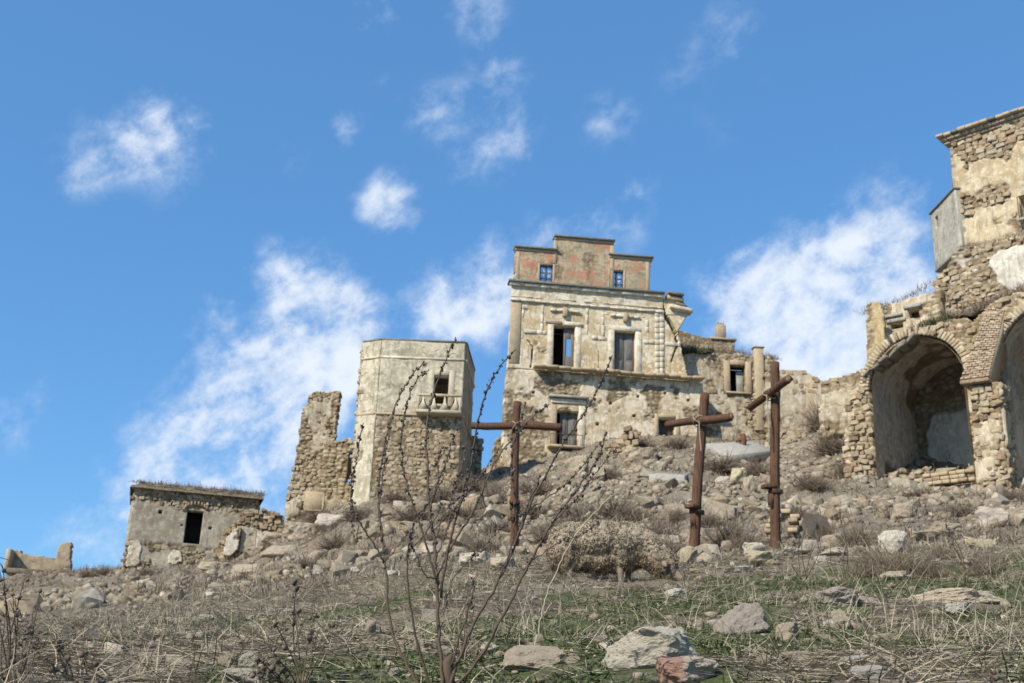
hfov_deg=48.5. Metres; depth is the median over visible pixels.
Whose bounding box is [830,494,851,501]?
rubble stone
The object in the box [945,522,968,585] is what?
dry weed
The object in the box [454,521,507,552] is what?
dry bush
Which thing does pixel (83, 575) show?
dry bush
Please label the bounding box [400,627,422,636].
rubble stone
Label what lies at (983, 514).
rock
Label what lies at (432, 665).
green grass
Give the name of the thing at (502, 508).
rubble stone
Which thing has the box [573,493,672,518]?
dry bush
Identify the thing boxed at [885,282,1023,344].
dry grass
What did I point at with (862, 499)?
rubble stone
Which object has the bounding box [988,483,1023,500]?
dry bush
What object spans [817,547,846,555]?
rock
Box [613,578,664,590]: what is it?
bramble
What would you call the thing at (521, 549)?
rubble stone
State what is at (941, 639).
rubble stone
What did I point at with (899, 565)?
bramble
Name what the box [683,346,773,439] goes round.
ruined cottage
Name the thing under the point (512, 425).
wooden cross
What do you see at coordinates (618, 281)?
window frame
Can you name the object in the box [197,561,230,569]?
rock
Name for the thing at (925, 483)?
rubble stone
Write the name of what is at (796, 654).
rock
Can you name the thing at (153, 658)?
rubble stone
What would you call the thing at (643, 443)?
dry bush
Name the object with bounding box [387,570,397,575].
rock
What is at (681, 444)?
dry bush
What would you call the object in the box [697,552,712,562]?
rock
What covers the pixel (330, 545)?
dry bush
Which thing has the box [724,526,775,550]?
dry bush
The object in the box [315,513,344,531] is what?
rock
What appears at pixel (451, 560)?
dry grass
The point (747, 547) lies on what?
rock
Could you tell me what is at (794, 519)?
brick hollow
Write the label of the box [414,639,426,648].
rock
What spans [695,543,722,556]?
rubble stone
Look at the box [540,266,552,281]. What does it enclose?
window frame
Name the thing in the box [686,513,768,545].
dry bush
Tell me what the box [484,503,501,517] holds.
rubble stone
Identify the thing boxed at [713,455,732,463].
rubble stone
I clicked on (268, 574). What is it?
rubble stone
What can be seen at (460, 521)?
rubble stone
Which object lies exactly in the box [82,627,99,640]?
rubble stone
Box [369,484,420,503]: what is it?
dry bush
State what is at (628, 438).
wall stub
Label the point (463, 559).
rock
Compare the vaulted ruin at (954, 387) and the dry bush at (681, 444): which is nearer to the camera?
the vaulted ruin at (954, 387)
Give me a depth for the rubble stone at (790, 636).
5.89 m
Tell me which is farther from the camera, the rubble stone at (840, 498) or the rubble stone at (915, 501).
the rubble stone at (840, 498)
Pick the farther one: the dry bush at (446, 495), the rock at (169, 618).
the dry bush at (446, 495)
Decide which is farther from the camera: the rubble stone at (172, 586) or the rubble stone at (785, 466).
the rubble stone at (785, 466)
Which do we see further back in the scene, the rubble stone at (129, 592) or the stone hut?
the stone hut
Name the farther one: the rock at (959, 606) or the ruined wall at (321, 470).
the ruined wall at (321, 470)
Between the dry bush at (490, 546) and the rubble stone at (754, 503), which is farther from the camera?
the rubble stone at (754, 503)
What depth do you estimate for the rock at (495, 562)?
13.61 m
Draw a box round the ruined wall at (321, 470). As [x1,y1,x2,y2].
[284,391,353,523]
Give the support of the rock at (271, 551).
on the ground at (594, 590)
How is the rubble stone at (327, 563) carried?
on the ground at (594, 590)
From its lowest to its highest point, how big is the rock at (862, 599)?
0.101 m
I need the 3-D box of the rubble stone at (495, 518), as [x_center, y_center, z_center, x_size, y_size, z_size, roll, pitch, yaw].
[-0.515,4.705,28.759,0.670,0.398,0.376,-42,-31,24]
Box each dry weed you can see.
[0,557,45,682]
[25,637,102,682]
[234,577,340,682]
[458,575,479,662]
[792,521,822,579]
[825,512,863,586]
[857,651,909,682]
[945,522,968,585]
[979,645,1007,682]
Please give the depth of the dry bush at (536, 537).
23.85 m
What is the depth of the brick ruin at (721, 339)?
67.76 m
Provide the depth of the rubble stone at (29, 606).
18.10 m
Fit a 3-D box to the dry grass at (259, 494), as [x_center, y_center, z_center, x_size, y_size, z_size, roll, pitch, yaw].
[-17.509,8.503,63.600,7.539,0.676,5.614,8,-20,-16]
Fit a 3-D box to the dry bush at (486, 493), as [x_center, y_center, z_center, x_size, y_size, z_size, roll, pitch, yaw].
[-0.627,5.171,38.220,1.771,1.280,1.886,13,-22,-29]
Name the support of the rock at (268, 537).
on the ground at (594, 590)
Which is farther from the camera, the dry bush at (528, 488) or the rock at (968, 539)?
the dry bush at (528, 488)
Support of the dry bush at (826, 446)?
on the ground at (594, 590)
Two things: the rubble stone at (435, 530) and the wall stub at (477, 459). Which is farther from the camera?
the wall stub at (477, 459)
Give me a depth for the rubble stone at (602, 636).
5.60 m
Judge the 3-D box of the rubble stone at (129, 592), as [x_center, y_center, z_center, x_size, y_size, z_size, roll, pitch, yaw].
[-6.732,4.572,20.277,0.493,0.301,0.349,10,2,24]
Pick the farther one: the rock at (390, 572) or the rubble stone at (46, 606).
the rubble stone at (46, 606)
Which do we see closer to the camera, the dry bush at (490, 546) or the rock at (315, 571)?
the rock at (315, 571)
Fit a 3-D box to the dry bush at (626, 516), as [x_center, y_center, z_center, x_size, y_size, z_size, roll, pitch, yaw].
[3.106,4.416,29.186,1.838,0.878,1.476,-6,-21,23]
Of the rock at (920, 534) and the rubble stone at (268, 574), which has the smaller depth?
the rock at (920, 534)
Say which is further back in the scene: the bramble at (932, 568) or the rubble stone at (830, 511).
the rubble stone at (830, 511)
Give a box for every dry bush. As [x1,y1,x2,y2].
[64,615,92,629]
[72,566,103,578]
[92,564,117,575]
[136,565,158,575]
[278,546,319,570]
[295,501,342,522]
[308,527,360,550]
[331,498,385,523]
[357,539,406,556]
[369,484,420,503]
[377,498,439,521]
[404,521,469,545]
[418,478,462,502]
[432,495,496,525]
[442,465,497,491]
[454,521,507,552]
[469,509,534,535]
[471,477,519,501]
[500,481,559,520]
[508,475,578,495]
[522,515,563,544]
[524,501,626,529]
[545,519,683,583]
[552,499,598,516]
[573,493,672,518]
[591,464,624,480]
[601,498,671,520]
[632,507,689,541]
[639,431,670,450]
[656,428,695,448]
[657,515,695,555]
[658,501,689,522]
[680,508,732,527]
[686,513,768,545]
[692,447,751,472]
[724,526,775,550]
[729,453,783,475]
[780,497,821,521]
[783,468,843,493]
[785,395,821,434]
[795,424,844,456]
[800,508,848,540]
[818,514,884,547]
[822,452,845,479]
[840,543,906,571]
[894,478,946,497]
[913,539,971,560]
[935,498,977,516]
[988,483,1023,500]
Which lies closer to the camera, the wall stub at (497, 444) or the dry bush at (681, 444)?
the dry bush at (681, 444)
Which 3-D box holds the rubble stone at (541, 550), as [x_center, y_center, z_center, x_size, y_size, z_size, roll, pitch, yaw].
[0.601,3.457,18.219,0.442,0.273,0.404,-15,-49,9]
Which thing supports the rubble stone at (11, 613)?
on the ground at (594, 590)
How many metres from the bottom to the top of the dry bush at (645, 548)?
0.748 m
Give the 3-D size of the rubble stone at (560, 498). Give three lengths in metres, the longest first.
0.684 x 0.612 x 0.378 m
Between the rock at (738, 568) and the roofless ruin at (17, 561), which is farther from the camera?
the roofless ruin at (17, 561)
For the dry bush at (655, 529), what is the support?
on the ground at (594, 590)
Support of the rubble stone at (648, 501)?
on the ground at (594, 590)
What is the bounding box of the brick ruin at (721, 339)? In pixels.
[679,322,736,370]
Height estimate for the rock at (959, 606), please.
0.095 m
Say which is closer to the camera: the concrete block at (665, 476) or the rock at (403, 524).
the rock at (403, 524)
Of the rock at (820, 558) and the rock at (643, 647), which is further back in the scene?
the rock at (820, 558)
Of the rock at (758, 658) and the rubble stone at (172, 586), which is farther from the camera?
the rubble stone at (172, 586)
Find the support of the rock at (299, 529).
on the ground at (594, 590)
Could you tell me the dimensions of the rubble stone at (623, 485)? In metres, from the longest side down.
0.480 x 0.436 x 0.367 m
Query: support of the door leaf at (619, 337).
in the ruined house at (588, 301)
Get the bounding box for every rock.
[145,641,154,647]
[163,617,181,625]
[165,655,191,666]
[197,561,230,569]
[199,614,213,621]
[205,592,223,600]
[216,654,234,666]
[220,668,261,682]
[230,564,261,572]
[238,650,257,666]
[243,546,263,558]
[243,611,256,619]
[261,532,282,547]
[261,545,293,559]
[282,563,304,571]
[283,521,320,541]
[313,569,322,574]
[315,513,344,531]
[351,567,359,573]
[364,620,375,636]
[368,520,384,538]
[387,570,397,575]
[388,667,403,676]
[399,521,422,529]
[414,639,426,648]
[421,609,439,622]
[458,553,484,566]
[490,556,514,569]
[500,645,563,669]
[560,655,579,664]
[565,455,588,477]
[589,466,605,481]
[601,626,699,670]
[623,447,657,465]
[655,656,718,682]
[664,503,677,512]
[665,588,685,596]
[680,546,697,562]
[689,568,699,573]
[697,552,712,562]
[713,476,729,485]
[713,602,769,634]
[723,566,751,573]
[730,467,746,483]
[742,475,757,493]
[742,542,765,556]
[746,550,778,566]
[756,655,771,664]
[775,622,797,642]
[777,650,808,668]
[781,547,809,555]
[800,539,818,553]
[811,633,837,642]
[812,644,822,649]
[813,587,859,606]
[814,555,826,563]
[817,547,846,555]
[820,533,850,545]
[832,609,850,628]
[838,654,869,666]
[850,664,891,679]
[856,596,880,605]
[872,633,900,642]
[878,530,906,551]
[879,571,912,579]
[886,617,912,626]
[890,502,918,519]
[907,588,1006,604]
[910,529,939,540]
[926,644,962,652]
[929,522,961,536]
[945,602,969,614]
[960,558,989,570]
[963,536,997,547]
[973,506,1011,526]
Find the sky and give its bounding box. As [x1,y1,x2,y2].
[0,0,1023,577]
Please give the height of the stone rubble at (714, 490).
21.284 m
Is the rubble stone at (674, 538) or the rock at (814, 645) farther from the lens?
the rubble stone at (674, 538)
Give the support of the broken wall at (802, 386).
on the ground at (594, 590)
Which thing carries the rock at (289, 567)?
on the ground at (594, 590)
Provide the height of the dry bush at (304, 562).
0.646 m
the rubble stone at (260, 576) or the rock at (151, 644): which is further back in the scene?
the rubble stone at (260, 576)
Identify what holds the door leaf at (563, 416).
in the ruined house at (588, 301)
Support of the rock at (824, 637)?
on the ground at (594, 590)
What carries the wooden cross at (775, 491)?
on the ground at (594, 590)
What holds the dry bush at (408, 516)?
on the ground at (594, 590)
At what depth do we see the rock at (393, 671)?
4.27 m
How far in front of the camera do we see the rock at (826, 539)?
19.84 m
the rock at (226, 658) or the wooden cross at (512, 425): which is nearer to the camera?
the rock at (226, 658)
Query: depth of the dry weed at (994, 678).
2.78 m
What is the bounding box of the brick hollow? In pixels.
[761,509,831,539]
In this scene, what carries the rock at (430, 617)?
on the ground at (594, 590)
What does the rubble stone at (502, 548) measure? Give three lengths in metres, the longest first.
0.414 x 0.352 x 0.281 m
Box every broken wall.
[762,369,821,446]
[818,369,864,440]
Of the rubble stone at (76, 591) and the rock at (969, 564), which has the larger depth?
the rubble stone at (76, 591)
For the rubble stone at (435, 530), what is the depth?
29.49 m
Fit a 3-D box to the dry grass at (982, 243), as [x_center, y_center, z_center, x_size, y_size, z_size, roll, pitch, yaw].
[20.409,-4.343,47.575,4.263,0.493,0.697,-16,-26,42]
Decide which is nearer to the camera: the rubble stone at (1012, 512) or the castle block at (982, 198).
the rubble stone at (1012, 512)
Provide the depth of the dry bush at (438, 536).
25.28 m
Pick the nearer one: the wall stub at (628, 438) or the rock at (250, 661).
the rock at (250, 661)
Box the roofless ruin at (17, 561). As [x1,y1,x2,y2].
[3,542,74,576]
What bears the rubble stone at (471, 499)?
on the ground at (594, 590)
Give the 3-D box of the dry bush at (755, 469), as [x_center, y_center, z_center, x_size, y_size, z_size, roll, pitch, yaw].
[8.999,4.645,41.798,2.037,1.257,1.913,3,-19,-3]
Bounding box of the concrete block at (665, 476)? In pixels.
[649,472,691,481]
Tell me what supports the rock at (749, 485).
on the ground at (594, 590)
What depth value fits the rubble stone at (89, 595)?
18.22 m
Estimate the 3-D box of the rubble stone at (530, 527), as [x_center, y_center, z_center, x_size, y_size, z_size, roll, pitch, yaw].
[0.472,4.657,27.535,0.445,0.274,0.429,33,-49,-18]
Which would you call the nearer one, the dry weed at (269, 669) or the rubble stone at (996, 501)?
the dry weed at (269, 669)
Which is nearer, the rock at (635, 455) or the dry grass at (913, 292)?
the dry grass at (913, 292)
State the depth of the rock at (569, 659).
4.55 m
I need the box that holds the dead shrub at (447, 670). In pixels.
[348,337,616,682]
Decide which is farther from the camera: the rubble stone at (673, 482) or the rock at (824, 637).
the rubble stone at (673, 482)
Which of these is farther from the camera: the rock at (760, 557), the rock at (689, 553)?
the rock at (689, 553)
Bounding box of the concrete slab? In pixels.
[706,441,769,461]
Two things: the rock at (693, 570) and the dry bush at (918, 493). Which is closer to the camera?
the rock at (693, 570)
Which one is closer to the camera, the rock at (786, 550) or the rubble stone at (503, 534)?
the rock at (786, 550)
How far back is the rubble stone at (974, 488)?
34.16 m
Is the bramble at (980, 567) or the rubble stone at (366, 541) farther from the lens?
the rubble stone at (366, 541)
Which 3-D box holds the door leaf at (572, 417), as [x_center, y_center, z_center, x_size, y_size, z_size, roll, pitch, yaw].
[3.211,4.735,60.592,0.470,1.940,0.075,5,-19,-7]
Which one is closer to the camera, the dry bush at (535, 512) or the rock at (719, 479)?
the dry bush at (535, 512)
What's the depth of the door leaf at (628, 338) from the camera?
62.44 m
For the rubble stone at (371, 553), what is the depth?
22.69 m
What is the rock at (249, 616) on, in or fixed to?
on the ground at (594, 590)
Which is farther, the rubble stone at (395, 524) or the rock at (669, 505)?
the rubble stone at (395, 524)
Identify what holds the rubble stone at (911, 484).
on the ground at (594, 590)
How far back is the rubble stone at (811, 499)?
30.51 m
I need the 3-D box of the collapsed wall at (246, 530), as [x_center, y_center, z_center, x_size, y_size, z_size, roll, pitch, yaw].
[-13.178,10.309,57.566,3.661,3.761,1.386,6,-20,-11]
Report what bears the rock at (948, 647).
on the ground at (594, 590)
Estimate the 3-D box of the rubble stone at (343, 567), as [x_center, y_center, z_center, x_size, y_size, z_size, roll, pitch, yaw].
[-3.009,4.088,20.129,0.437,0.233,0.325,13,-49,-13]
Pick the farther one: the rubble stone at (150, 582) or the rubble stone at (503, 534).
the rubble stone at (150, 582)
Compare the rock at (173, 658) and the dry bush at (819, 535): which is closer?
the rock at (173, 658)
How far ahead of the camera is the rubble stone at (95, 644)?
5.11 m
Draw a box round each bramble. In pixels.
[534,569,562,582]
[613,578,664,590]
[834,555,890,576]
[853,539,956,574]
[894,548,954,577]
[950,542,1017,574]
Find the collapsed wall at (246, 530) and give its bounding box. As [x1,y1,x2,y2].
[213,508,284,560]
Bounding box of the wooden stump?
[736,433,746,444]
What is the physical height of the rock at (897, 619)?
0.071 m
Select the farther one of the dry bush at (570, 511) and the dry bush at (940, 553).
the dry bush at (570, 511)
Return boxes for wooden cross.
[471,401,562,545]
[665,392,733,546]
[747,361,792,548]
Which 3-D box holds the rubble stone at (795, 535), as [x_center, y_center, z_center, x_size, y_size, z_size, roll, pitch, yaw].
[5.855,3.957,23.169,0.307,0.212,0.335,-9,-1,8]
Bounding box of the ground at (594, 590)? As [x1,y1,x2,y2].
[0,432,1023,682]
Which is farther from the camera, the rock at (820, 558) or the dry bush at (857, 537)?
the dry bush at (857, 537)
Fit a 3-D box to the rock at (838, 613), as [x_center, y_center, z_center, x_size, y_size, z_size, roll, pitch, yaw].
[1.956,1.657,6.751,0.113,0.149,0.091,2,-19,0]
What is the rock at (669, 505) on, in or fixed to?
on the ground at (594, 590)
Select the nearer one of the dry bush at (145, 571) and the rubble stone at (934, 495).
the rubble stone at (934, 495)
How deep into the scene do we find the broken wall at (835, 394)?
47.27 m
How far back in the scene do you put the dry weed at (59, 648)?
4.00 m
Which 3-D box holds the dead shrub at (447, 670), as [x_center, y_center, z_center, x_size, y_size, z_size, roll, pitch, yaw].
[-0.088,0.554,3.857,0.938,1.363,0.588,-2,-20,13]
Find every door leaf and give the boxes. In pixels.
[559,412,567,444]
[563,328,573,366]
[568,413,576,444]
[614,333,623,370]
[624,334,633,371]
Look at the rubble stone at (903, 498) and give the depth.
28.68 m
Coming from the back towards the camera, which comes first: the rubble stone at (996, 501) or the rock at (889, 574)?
the rubble stone at (996, 501)
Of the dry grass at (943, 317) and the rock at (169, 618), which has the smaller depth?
the rock at (169, 618)
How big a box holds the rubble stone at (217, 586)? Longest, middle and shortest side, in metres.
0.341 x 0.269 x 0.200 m
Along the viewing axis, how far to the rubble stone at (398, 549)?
22.98 m
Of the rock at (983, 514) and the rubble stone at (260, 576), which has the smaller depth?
the rubble stone at (260, 576)
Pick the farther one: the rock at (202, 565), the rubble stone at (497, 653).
the rock at (202, 565)
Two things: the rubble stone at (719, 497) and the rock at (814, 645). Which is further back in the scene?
the rubble stone at (719, 497)
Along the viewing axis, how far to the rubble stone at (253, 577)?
25.54 m
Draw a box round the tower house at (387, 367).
[347,338,474,506]
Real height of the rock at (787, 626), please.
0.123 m
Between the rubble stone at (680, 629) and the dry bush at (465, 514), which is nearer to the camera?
the rubble stone at (680, 629)
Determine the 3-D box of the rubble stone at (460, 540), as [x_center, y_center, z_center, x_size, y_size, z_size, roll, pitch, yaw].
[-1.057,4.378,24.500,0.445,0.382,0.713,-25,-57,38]
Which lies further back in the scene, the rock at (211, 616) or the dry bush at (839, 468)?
the dry bush at (839, 468)
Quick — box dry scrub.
[0,432,1023,606]
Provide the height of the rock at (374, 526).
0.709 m
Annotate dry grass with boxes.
[0,430,1022,623]
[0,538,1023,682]
[129,479,268,498]
[681,341,781,360]
[682,345,715,354]
[854,279,938,314]
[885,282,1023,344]
[910,310,962,327]
[931,280,1023,321]
[951,228,1023,250]
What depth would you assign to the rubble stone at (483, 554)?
18.09 m
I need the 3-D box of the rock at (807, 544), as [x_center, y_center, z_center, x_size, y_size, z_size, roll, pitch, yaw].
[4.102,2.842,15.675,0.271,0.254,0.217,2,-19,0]
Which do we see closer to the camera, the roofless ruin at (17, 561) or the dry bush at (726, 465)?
the dry bush at (726, 465)
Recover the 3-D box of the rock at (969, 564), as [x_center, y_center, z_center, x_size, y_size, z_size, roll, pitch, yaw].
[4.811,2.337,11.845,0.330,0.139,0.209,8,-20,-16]
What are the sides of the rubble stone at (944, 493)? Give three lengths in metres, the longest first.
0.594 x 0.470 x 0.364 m
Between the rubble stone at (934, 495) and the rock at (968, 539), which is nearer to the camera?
the rock at (968, 539)
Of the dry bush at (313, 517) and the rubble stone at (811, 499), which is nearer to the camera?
the rubble stone at (811, 499)
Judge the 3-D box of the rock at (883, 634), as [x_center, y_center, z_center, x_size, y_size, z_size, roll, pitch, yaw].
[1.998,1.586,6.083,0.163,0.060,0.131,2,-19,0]
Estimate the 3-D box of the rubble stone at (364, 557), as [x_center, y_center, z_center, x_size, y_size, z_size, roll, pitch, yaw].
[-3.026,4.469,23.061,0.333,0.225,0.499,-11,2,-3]
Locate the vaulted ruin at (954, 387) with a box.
[842,291,1023,490]
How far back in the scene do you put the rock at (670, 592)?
9.79 m
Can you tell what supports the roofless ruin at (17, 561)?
on the ground at (594, 590)
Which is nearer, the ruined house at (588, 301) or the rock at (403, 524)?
the rock at (403, 524)
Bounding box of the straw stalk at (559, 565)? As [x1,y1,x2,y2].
[534,490,618,644]
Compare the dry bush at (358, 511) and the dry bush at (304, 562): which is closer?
the dry bush at (304, 562)
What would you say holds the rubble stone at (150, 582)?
on the ground at (594, 590)
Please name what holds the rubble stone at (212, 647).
on the ground at (594, 590)
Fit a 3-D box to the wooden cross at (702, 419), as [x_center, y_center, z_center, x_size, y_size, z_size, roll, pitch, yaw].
[3.526,2.576,21.315,1.517,3.416,0.479,-11,-23,32]
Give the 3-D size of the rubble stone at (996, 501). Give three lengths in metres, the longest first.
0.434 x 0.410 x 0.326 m
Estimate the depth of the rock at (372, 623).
5.44 m
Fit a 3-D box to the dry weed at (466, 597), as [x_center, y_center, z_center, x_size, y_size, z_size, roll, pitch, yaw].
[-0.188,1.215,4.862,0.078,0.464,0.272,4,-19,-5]
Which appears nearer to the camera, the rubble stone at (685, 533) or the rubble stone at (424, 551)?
the rubble stone at (424, 551)
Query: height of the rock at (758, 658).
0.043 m
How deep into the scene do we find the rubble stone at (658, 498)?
32.07 m
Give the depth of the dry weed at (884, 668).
2.87 m
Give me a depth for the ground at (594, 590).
11.37 m
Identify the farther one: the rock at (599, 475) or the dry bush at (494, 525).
the rock at (599, 475)
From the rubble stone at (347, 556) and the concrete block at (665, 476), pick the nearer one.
the rubble stone at (347, 556)
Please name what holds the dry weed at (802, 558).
on the ground at (594, 590)
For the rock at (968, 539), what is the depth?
16.61 m
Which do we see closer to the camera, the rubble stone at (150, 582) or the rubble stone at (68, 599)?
the rubble stone at (68, 599)
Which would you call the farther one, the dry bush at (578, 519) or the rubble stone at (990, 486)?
the rubble stone at (990, 486)
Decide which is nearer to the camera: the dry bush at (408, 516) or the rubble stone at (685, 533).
the rubble stone at (685, 533)
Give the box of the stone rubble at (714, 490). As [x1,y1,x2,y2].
[0,430,1023,682]
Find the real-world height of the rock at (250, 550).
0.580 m
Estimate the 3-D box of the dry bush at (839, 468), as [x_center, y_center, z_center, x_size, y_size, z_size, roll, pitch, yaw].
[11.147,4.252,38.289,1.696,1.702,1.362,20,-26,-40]
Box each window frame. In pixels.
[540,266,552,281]
[614,272,622,287]
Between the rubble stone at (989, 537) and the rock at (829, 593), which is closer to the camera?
the rock at (829, 593)
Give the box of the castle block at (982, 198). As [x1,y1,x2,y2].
[929,106,1023,314]
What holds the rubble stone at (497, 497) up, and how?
on the ground at (594, 590)
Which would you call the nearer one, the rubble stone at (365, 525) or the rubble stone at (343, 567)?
the rubble stone at (343, 567)
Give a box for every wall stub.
[470,436,483,476]
[492,437,501,468]
[604,425,640,456]
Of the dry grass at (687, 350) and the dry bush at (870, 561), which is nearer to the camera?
the dry bush at (870, 561)
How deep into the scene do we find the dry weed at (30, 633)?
3.88 m
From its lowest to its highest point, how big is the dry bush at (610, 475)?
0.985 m
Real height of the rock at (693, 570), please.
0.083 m
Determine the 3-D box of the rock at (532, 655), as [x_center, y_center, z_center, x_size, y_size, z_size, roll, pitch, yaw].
[0.083,1.295,4.632,0.265,0.123,0.212,2,-19,0]
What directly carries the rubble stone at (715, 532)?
on the ground at (594, 590)
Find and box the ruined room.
[866,287,945,366]
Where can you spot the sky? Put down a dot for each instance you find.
(210, 209)
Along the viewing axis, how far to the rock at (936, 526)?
21.61 m
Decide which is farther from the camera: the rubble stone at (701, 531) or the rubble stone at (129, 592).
the rubble stone at (701, 531)
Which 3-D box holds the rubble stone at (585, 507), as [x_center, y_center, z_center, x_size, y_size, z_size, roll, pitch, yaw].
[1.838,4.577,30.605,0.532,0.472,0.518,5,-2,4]
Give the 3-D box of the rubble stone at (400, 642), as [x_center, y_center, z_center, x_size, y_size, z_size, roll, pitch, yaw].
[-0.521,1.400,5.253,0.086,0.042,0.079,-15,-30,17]
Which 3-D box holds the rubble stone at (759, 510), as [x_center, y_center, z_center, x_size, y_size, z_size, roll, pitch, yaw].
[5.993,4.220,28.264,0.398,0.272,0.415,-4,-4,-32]
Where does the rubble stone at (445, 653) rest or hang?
on the ground at (594, 590)
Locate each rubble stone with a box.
[0,594,43,615]
[7,609,21,618]
[40,602,52,611]
[61,595,72,602]
[71,587,103,607]
[72,588,85,599]
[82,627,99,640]
[84,643,103,650]
[104,642,129,655]
[123,587,144,597]
[137,632,156,642]
[137,652,163,665]
[145,580,158,585]
[161,589,184,601]
[166,584,180,590]
[201,644,217,652]
[210,583,226,590]
[250,573,259,580]
[254,575,269,581]
[263,570,282,577]
[317,559,331,567]
[329,562,350,576]
[335,550,357,563]
[354,550,368,556]
[354,556,366,564]
[356,540,370,549]
[361,518,372,531]
[366,548,387,560]
[387,639,409,645]
[389,519,399,528]
[390,547,403,554]
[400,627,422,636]
[420,541,442,551]
[421,544,436,553]
[434,527,447,533]
[441,646,456,657]
[447,531,475,547]
[453,516,464,526]
[457,551,488,565]
[461,495,484,510]
[475,648,490,657]
[480,642,498,656]
[481,515,504,528]
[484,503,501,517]
[489,494,502,503]
[491,651,505,658]
[495,530,510,539]
[496,504,509,515]
[498,545,505,554]
[504,549,517,557]
[507,546,526,554]
[524,525,537,532]
[534,547,545,557]
[553,495,569,501]
[571,502,589,517]
[573,636,590,643]
[585,490,603,496]
[585,511,604,519]
[592,635,607,643]
[596,642,611,648]
[618,482,632,489]
[635,495,653,506]
[640,467,654,478]
[647,483,656,489]
[652,494,663,504]
[658,534,679,544]
[659,478,677,489]
[671,504,688,516]
[675,627,685,634]
[680,530,689,538]
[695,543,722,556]
[700,528,712,536]
[705,500,739,518]
[710,531,724,539]
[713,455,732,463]
[714,492,730,503]
[740,499,749,504]
[744,506,761,513]
[747,501,760,505]
[780,464,789,469]
[780,632,797,641]
[782,494,800,503]
[792,531,802,537]
[801,495,823,505]
[824,506,837,519]
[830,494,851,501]
[857,496,870,502]
[891,478,917,489]
[896,496,908,503]
[903,498,920,506]
[918,481,929,489]
[928,493,937,497]
[933,637,954,642]
[935,468,957,472]
[937,491,953,499]
[966,487,979,493]
[971,484,979,491]
[978,535,992,538]
[982,483,1009,493]
[984,497,1003,506]
[991,492,1009,504]
[1006,509,1023,518]
[1014,513,1023,525]
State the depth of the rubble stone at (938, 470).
37.73 m
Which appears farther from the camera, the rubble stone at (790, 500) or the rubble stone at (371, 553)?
the rubble stone at (790, 500)
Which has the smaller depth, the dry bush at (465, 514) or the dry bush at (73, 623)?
the dry bush at (73, 623)
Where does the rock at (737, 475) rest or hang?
on the ground at (594, 590)
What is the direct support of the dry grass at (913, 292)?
on the ruined room
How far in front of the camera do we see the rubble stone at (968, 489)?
31.82 m
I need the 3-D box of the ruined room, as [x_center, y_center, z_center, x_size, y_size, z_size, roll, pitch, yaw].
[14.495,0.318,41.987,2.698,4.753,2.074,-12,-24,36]
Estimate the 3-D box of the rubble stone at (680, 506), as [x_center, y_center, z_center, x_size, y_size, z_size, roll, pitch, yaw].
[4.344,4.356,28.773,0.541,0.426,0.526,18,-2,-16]
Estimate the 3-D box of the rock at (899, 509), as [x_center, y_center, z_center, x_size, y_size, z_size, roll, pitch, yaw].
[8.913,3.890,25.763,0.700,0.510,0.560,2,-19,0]
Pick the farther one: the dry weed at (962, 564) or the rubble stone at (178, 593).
the rubble stone at (178, 593)
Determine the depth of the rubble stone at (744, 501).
30.90 m
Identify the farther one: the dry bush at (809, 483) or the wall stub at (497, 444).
the wall stub at (497, 444)
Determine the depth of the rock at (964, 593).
8.52 m
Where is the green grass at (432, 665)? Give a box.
[0,549,1023,682]
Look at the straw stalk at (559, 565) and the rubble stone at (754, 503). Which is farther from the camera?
the rubble stone at (754, 503)
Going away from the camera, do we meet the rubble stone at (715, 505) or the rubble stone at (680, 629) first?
the rubble stone at (680, 629)
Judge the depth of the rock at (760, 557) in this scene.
13.76 m
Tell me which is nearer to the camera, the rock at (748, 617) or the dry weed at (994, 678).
the dry weed at (994, 678)
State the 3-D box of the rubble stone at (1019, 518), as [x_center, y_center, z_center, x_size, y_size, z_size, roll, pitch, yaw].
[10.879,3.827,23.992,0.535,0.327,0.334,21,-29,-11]
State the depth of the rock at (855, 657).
4.10 m
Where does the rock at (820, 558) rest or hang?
on the ground at (594, 590)
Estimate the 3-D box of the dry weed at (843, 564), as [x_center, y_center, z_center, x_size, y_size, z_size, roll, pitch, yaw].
[2.930,1.854,10.022,0.287,0.661,0.374,-9,-22,29]
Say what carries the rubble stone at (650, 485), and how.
on the ground at (594, 590)
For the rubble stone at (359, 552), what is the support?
on the ground at (594, 590)
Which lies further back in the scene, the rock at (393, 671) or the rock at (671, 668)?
the rock at (393, 671)
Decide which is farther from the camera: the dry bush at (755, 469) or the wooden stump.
the wooden stump
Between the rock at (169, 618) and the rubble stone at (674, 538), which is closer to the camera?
the rock at (169, 618)
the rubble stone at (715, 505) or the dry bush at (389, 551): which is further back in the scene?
the rubble stone at (715, 505)
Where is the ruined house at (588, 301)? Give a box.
[500,234,704,466]
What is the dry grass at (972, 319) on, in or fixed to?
on the vaulted ruin at (954, 387)
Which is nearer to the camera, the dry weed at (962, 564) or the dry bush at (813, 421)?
the dry weed at (962, 564)
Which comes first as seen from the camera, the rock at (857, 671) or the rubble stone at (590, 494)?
the rock at (857, 671)
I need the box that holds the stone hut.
[120,481,263,569]

